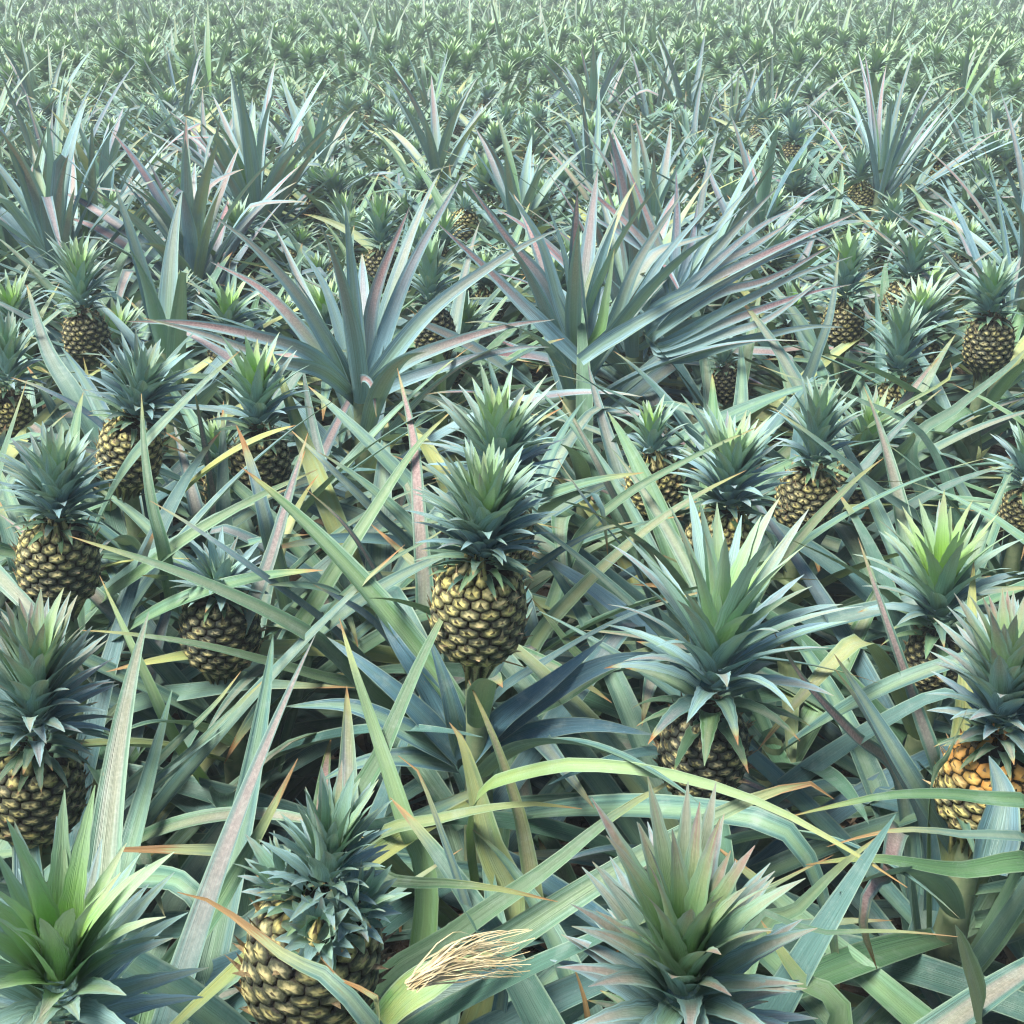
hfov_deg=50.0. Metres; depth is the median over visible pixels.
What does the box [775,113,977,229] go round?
pineapple plant
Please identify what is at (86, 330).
pineapple plant
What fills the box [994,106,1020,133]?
pineapple plant
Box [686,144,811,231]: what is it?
pineapple plant
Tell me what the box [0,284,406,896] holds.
pineapple plant
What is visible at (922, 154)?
pineapple plant
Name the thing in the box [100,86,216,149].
pineapple plant
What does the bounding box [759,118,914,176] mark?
pineapple plant
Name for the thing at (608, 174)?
pineapple plant
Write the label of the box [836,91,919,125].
pineapple plant
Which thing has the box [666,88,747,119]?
pineapple plant
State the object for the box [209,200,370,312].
pineapple plant
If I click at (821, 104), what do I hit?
pineapple plant
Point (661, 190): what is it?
leafy pineapple plant
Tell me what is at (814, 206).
pineapple plant
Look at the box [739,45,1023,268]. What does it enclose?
leafy pineapple plant
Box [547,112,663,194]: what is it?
pineapple plant
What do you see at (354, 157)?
pineapple plant
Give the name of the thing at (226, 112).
pineapple plant
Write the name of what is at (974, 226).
pineapple plant
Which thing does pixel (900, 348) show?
pineapple plant
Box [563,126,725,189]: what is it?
pineapple plant
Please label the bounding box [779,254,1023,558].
pineapple plant
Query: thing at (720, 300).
pineapple plant
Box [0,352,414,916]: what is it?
pineapple plant
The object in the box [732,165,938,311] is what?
pineapple plant
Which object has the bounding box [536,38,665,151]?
leafy pineapple plant
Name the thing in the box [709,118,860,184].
pineapple plant
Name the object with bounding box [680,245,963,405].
pineapple plant
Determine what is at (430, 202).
pineapple plant
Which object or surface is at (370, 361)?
leafy pineapple plant
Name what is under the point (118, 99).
pineapple plant
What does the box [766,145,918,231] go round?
pineapple plant
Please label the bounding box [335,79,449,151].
pineapple plant
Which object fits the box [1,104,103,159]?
pineapple plant
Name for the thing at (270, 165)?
pineapple plant
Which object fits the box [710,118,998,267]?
pineapple plant
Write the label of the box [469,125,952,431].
leafy pineapple plant
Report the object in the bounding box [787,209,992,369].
pineapple plant
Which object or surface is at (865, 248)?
pineapple plant
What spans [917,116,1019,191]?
pineapple plant
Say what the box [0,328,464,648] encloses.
pineapple plant
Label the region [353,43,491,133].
leafy pineapple plant
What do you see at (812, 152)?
pineapple plant
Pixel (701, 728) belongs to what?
pineapple plant
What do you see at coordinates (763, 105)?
pineapple plant
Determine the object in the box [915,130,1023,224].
pineapple plant
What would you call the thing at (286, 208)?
pineapple plant
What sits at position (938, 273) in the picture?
pineapple plant
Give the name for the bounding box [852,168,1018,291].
pineapple plant
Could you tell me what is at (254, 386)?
pineapple plant
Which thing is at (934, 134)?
pineapple plant
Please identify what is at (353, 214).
pineapple plant
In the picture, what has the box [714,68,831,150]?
leafy pineapple plant
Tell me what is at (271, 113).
pineapple plant
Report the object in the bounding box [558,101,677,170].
pineapple plant
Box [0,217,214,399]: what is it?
pineapple plant
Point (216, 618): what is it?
pineapple plant
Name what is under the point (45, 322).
pineapple plant
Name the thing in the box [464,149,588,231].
pineapple plant
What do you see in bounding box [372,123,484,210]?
pineapple plant
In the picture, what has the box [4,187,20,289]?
pineapple plant
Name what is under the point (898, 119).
pineapple plant
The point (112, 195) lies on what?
pineapple plant
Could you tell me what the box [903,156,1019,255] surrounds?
pineapple plant
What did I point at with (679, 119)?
pineapple plant
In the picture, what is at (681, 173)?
pineapple plant
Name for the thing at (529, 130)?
pineapple plant
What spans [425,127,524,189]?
pineapple plant
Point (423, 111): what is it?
pineapple plant
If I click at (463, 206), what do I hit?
pineapple plant
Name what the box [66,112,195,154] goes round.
pineapple plant
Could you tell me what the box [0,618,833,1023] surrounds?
pineapple plant
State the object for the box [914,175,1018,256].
pineapple plant
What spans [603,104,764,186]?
pineapple plant
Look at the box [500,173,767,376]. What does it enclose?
pineapple plant
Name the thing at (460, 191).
pineapple plant
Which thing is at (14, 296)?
pineapple plant
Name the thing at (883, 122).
pineapple plant
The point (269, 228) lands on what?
pineapple plant
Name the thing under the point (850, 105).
pineapple plant
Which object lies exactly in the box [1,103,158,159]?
pineapple plant
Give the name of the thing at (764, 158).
pineapple plant
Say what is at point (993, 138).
pineapple plant
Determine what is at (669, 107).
pineapple plant
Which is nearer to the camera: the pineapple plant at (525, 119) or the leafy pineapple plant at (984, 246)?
the leafy pineapple plant at (984, 246)
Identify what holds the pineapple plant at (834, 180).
on the ground
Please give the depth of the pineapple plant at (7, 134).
5.91 m
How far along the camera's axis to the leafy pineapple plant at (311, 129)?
5.56 m
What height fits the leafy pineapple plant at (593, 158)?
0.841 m
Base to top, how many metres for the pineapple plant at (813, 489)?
0.858 m
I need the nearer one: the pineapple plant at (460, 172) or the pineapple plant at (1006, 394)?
the pineapple plant at (1006, 394)
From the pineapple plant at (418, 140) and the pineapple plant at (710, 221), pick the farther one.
the pineapple plant at (418, 140)
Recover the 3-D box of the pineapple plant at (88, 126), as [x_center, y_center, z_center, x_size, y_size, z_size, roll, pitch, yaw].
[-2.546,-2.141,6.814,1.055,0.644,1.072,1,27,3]
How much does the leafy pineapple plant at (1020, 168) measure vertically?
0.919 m
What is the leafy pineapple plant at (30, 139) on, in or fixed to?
on the ground
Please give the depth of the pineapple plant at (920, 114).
7.00 m
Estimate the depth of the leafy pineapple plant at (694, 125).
6.30 m
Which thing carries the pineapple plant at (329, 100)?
on the ground
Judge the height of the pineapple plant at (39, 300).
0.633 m
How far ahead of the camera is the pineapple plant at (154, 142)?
6.28 m
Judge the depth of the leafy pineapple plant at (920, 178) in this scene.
5.40 m
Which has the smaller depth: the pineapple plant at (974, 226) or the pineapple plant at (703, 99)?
the pineapple plant at (974, 226)
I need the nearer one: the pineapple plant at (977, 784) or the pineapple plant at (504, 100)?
the pineapple plant at (977, 784)
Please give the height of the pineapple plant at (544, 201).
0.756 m
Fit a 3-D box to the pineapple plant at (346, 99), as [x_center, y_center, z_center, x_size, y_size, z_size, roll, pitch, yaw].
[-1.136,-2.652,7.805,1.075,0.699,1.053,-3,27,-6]
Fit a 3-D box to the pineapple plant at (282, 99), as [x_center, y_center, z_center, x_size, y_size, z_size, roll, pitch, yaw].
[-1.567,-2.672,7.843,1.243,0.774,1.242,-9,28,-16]
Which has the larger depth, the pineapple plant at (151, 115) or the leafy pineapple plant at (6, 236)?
the pineapple plant at (151, 115)
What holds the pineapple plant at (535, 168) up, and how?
on the ground
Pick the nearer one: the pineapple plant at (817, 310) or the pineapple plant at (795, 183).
the pineapple plant at (817, 310)
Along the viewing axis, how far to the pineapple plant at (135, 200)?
5.42 m
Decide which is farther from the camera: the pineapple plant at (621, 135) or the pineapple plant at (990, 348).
the pineapple plant at (621, 135)
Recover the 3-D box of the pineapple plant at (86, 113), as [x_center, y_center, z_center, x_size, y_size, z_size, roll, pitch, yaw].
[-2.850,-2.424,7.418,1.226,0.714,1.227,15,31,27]
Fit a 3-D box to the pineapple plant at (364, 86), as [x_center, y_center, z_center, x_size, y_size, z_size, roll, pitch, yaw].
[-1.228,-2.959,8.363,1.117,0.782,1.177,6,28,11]
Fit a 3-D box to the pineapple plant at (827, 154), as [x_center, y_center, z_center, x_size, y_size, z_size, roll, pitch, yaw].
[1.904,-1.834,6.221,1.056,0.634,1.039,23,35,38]
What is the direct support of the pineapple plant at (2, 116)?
on the ground
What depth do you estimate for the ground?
2.37 m
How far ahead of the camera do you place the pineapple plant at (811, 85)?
8.07 m
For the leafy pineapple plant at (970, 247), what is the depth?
3.54 m
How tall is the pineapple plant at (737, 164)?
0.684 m
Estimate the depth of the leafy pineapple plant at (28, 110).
7.00 m
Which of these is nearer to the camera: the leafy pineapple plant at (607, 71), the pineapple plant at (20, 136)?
the pineapple plant at (20, 136)
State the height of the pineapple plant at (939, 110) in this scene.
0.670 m
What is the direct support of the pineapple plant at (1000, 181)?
on the ground
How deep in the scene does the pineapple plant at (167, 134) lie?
6.48 m
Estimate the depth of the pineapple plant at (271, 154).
5.68 m
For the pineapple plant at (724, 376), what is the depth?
2.93 m
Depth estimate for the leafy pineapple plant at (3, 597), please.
2.33 m
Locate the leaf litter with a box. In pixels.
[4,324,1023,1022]
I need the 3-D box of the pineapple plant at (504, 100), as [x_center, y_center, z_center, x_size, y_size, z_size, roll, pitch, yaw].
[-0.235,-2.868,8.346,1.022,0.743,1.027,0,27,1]
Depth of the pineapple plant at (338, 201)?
4.52 m
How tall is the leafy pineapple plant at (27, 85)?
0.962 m
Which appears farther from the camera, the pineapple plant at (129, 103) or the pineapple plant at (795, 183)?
the pineapple plant at (129, 103)
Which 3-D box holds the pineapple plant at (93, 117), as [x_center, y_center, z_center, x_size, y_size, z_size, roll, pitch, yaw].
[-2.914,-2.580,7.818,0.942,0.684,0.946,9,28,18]
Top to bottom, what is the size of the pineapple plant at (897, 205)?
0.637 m
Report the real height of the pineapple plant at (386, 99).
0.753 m
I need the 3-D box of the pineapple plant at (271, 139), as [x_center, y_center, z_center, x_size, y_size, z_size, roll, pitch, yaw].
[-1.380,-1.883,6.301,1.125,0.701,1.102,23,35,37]
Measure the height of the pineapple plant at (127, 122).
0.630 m
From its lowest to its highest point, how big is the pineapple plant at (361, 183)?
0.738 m
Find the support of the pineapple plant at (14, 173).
on the ground
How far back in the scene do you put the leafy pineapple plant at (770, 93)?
7.53 m
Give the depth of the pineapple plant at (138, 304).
4.17 m
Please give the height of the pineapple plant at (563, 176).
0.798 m
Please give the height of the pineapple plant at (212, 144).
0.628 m
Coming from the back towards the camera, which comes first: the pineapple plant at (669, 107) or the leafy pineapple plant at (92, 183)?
the pineapple plant at (669, 107)
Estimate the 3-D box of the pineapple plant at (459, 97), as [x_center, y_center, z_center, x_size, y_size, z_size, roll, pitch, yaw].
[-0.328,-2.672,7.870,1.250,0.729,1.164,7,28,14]
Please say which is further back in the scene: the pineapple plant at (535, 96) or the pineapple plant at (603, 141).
the pineapple plant at (535, 96)
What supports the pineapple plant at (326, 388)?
on the ground
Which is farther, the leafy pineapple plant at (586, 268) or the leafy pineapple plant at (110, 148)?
the leafy pineapple plant at (110, 148)
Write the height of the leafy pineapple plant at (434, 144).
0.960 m
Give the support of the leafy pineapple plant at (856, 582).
on the ground
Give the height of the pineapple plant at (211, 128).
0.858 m
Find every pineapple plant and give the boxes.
[0,32,131,135]
[0,61,200,246]
[0,66,56,137]
[0,97,78,158]
[0,98,195,391]
[0,106,259,328]
[0,114,42,177]
[0,116,162,325]
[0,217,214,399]
[0,260,113,301]
[0,266,65,426]
[0,279,311,447]
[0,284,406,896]
[0,311,219,548]
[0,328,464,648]
[0,332,571,763]
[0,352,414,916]
[0,401,525,868]
[0,409,237,684]
[0,410,578,987]
[0,533,452,1021]
[0,612,892,1023]
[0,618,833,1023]
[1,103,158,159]
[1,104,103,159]
[1,125,30,193]
[1,284,195,424]
[2,107,179,184]
[2,333,309,687]
[3,93,149,143]
[3,131,118,172]
[3,133,125,187]
[4,85,64,164]
[4,89,100,146]
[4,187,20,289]
[5,204,285,327]
[8,133,171,245]
[9,95,189,245]
[12,690,542,1012]
[16,238,352,514]
[20,124,189,209]
[23,138,180,231]
[25,115,174,185]
[25,242,464,526]
[30,118,330,381]
[37,253,323,476]
[51,183,320,527]
[56,145,292,227]
[57,75,212,115]
[66,101,152,138]
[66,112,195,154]
[66,113,158,147]
[70,362,879,1000]
[78,96,257,162]
[78,171,214,312]
[83,148,267,210]
[84,59,408,283]
[86,44,285,132]
[91,88,184,132]
[94,104,151,148]
[97,437,906,1023]
[98,126,220,211]
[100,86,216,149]
[100,94,213,152]
[100,354,640,932]
[102,196,291,304]
[110,78,289,201]
[123,488,1023,1023]
[125,172,640,566]
[128,162,304,229]
[129,186,155,230]
[133,100,279,153]
[140,164,370,261]
[142,110,299,161]
[142,227,510,497]
[144,148,310,211]
[147,69,282,122]
[148,101,257,141]
[154,79,207,114]
[161,103,285,153]
[163,122,219,152]
[163,222,666,565]
[163,358,696,795]
[173,268,562,517]
[177,776,1023,1023]
[178,244,412,424]
[181,85,250,130]
[181,145,295,230]
[208,194,364,325]
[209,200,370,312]
[211,210,414,395]
[212,124,355,163]
[213,83,339,124]
[213,151,379,285]
[216,174,448,368]
[219,153,426,282]
[221,98,332,133]
[222,99,296,133]
[223,79,362,131]
[224,188,544,437]
[244,183,409,324]
[245,75,393,198]
[245,83,323,123]
[262,159,399,291]
[263,133,451,236]
[266,137,395,189]
[269,121,356,186]
[270,164,527,284]
[271,104,385,158]
[273,119,397,176]
[273,210,561,401]
[275,86,407,140]
[279,103,393,165]
[280,89,381,144]
[281,88,438,153]
[285,203,562,341]
[288,120,394,161]
[289,112,383,151]
[309,256,620,505]
[314,63,409,138]
[321,375,1023,896]
[323,159,584,291]
[323,172,499,253]
[325,82,442,125]
[329,122,494,240]
[329,130,504,226]
[330,131,428,232]
[330,140,425,235]
[334,102,449,154]
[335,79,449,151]
[337,447,1023,1008]
[339,308,942,655]
[340,119,443,177]
[352,93,472,170]
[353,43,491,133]
[356,67,522,216]
[356,122,472,162]
[365,101,462,132]
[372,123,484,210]
[383,93,502,187]
[387,140,536,185]
[387,172,570,245]
[387,203,620,398]
[390,151,570,252]
[391,115,580,224]
[391,169,803,495]
[392,106,566,168]
[395,110,602,320]
[402,78,551,126]
[402,88,530,151]
[404,236,756,453]
[410,214,652,385]
[425,116,626,190]
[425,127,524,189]
[430,104,575,194]
[436,364,868,751]
[439,76,525,139]
[439,99,564,161]
[440,166,681,258]
[441,96,576,150]
[441,151,693,238]
[453,181,644,257]
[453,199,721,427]
[455,157,568,223]
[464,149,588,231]
[469,100,605,168]
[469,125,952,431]
[476,108,574,137]
[484,124,857,449]
[500,81,706,217]
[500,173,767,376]
[503,105,567,157]
[509,115,623,192]
[510,78,587,150]
[513,562,1023,1023]
[516,116,679,206]
[518,114,741,303]
[518,139,592,217]
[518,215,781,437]
[530,254,955,599]
[531,346,1002,665]
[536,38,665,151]
[538,87,641,155]
[541,101,632,154]
[541,160,696,215]
[545,362,1012,806]
[546,50,636,123]
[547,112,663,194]
[550,137,746,243]
[551,122,640,155]
[553,466,1023,1023]
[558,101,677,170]
[558,116,746,267]
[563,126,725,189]
[568,45,742,150]
[572,101,650,137]
[576,72,701,133]
[582,158,747,241]
[590,27,772,151]
[597,210,817,376]
[602,106,744,167]
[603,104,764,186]
[604,80,714,127]
[605,125,673,170]
[611,183,825,307]
[612,94,715,157]
[621,195,954,438]
[624,71,807,190]
[629,122,773,200]
[633,388,1023,760]
[634,59,816,182]
[634,136,774,234]
[643,144,844,269]
[644,297,1023,603]
[646,116,889,321]
[647,104,749,151]
[655,287,1023,550]
[661,114,777,182]
[661,127,813,225]
[663,185,894,304]
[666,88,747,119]
[667,73,801,158]
[672,225,1017,530]
[679,149,838,248]
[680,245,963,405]
[685,117,849,189]
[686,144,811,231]
[690,45,856,133]
[690,96,834,188]
[700,83,835,181]
[706,216,957,373]
[709,110,851,220]
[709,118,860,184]
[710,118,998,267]
[711,134,924,270]
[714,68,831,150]
[717,119,855,255]
[718,92,863,148]
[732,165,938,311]
[733,257,1015,441]
[738,171,882,283]
[738,223,1023,447]
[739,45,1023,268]
[747,94,865,136]
[748,271,1023,534]
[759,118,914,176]
[759,350,1023,678]
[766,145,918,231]
[771,112,858,149]
[775,72,864,114]
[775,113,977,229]
[777,137,914,178]
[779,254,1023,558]
[785,157,933,269]
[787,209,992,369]
[791,186,983,322]
[794,89,907,127]
[801,88,913,135]
[801,106,909,152]
[804,106,864,173]
[806,87,962,155]
[807,105,1018,259]
[807,109,959,184]
[819,130,971,233]
[823,177,1017,322]
[826,102,972,185]
[829,103,972,202]
[834,125,1017,240]
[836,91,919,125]
[846,131,1023,219]
[850,152,1023,416]
[852,100,981,158]
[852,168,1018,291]
[863,94,1023,296]
[867,100,972,162]
[870,142,1023,322]
[872,184,1018,345]
[896,115,1008,199]
[902,83,1012,130]
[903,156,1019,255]
[908,127,1023,257]
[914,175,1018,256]
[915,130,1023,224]
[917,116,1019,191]
[922,325,1023,530]
[926,109,1021,193]
[927,94,1021,157]
[928,82,1023,205]
[932,93,1019,154]
[947,70,1023,211]
[960,158,1023,253]
[962,100,1019,128]
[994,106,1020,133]
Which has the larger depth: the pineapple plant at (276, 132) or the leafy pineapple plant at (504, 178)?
the pineapple plant at (276, 132)
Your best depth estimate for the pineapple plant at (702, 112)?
7.57 m
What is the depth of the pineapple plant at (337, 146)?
6.34 m
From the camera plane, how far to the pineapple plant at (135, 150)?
5.61 m
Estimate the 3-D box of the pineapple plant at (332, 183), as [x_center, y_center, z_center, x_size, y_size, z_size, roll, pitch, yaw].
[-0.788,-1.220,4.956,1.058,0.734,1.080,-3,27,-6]
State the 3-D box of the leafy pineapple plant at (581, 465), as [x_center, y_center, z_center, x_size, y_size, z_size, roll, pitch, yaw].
[0.255,-0.036,2.775,1.310,0.943,1.529,-10,29,-19]
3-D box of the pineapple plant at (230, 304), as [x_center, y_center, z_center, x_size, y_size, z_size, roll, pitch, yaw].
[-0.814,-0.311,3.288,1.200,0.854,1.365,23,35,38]
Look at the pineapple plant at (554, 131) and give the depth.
7.29 m
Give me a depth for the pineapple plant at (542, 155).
6.12 m
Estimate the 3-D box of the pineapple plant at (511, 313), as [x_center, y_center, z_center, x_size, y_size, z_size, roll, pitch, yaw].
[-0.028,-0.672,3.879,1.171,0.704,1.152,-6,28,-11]
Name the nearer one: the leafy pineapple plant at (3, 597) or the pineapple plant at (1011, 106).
the leafy pineapple plant at (3, 597)
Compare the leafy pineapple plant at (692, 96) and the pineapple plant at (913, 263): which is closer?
the pineapple plant at (913, 263)
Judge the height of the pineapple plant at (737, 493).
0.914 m
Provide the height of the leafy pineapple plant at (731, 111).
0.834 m
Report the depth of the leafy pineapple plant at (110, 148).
4.78 m
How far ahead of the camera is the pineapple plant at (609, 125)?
7.37 m
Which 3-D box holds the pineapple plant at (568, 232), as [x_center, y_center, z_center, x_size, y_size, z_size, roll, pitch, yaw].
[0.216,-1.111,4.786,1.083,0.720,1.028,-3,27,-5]
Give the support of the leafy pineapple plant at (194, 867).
on the ground
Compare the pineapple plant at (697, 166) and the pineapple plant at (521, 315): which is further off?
the pineapple plant at (697, 166)
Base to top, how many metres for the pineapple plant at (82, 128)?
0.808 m
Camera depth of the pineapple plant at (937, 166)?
5.80 m
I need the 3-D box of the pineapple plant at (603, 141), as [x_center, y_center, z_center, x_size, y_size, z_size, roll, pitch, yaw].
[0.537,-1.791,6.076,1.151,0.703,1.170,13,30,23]
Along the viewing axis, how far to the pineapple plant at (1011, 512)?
2.35 m
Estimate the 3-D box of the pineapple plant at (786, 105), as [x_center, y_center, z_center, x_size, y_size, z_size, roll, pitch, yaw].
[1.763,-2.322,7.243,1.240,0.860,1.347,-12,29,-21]
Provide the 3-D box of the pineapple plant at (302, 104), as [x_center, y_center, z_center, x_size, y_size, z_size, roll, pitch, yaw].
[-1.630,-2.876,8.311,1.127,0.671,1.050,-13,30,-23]
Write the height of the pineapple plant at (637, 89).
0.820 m
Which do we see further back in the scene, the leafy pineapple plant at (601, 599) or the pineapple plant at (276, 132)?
the pineapple plant at (276, 132)
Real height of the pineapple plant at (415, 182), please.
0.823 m
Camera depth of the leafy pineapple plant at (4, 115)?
7.69 m
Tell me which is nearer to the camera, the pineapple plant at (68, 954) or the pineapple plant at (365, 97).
the pineapple plant at (68, 954)
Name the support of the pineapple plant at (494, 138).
on the ground
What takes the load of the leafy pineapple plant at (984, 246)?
on the ground
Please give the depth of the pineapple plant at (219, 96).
7.88 m
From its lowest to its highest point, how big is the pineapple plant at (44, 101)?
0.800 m
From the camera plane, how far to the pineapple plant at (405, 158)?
6.14 m
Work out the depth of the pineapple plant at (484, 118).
6.77 m
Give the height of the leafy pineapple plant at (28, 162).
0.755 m
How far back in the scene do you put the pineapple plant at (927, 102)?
7.57 m
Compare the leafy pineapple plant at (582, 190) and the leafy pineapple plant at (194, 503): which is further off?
the leafy pineapple plant at (582, 190)
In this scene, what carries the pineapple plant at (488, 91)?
on the ground
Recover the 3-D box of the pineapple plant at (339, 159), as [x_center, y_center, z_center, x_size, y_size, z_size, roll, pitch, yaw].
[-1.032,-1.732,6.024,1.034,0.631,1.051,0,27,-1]
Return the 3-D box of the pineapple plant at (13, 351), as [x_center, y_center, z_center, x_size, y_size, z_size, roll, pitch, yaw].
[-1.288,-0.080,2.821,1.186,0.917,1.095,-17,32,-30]
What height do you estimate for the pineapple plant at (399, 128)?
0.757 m
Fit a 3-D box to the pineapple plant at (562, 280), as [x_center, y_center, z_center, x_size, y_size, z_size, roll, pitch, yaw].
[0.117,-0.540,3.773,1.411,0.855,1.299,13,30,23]
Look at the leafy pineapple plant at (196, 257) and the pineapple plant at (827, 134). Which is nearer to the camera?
the leafy pineapple plant at (196, 257)
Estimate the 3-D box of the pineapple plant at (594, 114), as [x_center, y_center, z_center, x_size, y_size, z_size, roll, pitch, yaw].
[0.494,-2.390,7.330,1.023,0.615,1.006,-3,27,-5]
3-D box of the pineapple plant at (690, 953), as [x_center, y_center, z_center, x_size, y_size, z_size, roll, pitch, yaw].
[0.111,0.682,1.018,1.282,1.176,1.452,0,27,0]
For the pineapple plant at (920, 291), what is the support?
on the ground
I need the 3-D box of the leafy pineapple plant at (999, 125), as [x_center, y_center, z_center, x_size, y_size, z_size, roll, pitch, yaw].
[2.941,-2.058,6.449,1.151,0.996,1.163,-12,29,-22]
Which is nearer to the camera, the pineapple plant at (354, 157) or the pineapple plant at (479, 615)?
the pineapple plant at (479, 615)
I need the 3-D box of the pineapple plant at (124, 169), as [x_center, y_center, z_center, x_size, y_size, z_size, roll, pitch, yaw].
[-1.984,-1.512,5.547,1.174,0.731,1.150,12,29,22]
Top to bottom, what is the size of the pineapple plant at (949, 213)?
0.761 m
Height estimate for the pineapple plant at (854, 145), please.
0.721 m
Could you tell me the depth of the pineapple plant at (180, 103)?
7.83 m
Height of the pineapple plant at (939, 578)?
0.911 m
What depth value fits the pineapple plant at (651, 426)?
2.27 m
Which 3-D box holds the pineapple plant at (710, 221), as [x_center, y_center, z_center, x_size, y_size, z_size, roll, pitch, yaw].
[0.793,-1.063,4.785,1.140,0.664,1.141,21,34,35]
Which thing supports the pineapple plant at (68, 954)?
on the ground
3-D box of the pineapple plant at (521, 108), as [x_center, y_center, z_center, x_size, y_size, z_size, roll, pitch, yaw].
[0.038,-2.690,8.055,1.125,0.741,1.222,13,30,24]
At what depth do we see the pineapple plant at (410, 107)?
7.22 m
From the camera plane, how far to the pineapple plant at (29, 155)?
6.22 m
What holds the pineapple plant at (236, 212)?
on the ground
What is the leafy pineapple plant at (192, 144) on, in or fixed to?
on the ground
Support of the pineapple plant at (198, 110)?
on the ground
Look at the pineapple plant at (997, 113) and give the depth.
7.22 m
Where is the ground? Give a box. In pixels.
[6,1,1017,1023]
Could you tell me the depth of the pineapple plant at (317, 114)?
7.44 m
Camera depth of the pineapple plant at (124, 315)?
3.16 m
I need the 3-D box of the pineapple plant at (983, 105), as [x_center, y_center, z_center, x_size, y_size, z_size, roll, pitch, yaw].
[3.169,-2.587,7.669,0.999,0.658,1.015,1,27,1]
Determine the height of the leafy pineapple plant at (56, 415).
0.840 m
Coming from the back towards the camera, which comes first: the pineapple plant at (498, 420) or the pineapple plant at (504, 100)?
the pineapple plant at (504, 100)
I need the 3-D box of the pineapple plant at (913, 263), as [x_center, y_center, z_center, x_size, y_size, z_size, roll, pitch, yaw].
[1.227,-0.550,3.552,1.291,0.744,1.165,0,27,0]
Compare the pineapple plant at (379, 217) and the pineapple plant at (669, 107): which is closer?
the pineapple plant at (379, 217)
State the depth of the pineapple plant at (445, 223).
4.19 m
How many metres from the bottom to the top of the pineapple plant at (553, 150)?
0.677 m
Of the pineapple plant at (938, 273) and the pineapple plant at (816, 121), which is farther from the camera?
the pineapple plant at (816, 121)
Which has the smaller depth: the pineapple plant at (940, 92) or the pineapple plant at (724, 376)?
the pineapple plant at (724, 376)
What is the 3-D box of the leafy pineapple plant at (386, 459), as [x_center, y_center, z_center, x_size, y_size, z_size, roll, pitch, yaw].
[-0.058,0.143,2.293,1.282,0.708,1.251,-17,31,-29]
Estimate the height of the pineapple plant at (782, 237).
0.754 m
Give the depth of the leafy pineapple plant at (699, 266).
2.98 m
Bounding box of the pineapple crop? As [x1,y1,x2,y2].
[0,0,1023,1023]
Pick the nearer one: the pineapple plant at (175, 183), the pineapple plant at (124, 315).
the pineapple plant at (124, 315)
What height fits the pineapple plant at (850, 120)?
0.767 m
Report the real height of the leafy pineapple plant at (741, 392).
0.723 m
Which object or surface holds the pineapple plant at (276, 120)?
on the ground
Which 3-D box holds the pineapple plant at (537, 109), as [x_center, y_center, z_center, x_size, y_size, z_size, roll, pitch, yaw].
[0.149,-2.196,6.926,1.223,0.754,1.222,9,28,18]
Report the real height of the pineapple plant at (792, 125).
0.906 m
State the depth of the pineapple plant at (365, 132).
6.91 m
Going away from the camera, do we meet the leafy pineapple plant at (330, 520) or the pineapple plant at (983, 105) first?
the leafy pineapple plant at (330, 520)
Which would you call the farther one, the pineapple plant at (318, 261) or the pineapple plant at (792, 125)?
the pineapple plant at (792, 125)
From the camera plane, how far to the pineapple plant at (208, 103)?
7.75 m
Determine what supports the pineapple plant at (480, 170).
on the ground
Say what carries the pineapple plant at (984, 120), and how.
on the ground
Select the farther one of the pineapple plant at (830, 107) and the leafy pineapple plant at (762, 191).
the pineapple plant at (830, 107)
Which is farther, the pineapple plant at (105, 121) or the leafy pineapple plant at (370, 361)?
the pineapple plant at (105, 121)
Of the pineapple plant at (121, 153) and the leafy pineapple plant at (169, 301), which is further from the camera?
the pineapple plant at (121, 153)
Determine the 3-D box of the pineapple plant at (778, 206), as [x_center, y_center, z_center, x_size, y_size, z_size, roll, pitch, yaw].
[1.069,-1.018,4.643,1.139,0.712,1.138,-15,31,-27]
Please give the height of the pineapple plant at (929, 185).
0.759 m
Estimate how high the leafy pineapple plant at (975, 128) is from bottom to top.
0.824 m
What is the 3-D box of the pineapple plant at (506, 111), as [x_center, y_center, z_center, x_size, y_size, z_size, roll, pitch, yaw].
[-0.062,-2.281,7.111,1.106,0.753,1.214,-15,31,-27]
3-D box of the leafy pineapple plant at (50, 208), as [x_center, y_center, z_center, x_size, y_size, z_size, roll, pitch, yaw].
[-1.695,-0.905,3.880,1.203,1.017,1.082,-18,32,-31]
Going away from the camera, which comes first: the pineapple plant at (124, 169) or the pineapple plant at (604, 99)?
the pineapple plant at (124, 169)
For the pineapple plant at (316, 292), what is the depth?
3.14 m
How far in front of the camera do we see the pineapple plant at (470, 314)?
3.36 m
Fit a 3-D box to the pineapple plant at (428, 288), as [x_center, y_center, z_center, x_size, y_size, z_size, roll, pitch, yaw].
[-0.204,-0.362,3.083,1.365,0.859,1.285,22,35,37]
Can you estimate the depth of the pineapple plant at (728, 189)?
4.97 m
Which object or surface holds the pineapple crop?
on the ground
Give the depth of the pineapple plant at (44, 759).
1.37 m
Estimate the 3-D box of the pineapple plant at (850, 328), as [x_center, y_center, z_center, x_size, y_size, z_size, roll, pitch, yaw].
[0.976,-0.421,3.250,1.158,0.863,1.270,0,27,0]
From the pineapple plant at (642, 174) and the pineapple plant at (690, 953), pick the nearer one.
the pineapple plant at (690, 953)
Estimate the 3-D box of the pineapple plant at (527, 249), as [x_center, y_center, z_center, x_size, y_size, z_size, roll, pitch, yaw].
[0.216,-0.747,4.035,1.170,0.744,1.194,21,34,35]
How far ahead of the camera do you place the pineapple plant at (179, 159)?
5.48 m
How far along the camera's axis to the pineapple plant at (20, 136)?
6.52 m
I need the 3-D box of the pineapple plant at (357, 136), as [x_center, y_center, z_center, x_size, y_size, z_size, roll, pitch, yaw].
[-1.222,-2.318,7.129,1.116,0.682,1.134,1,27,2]

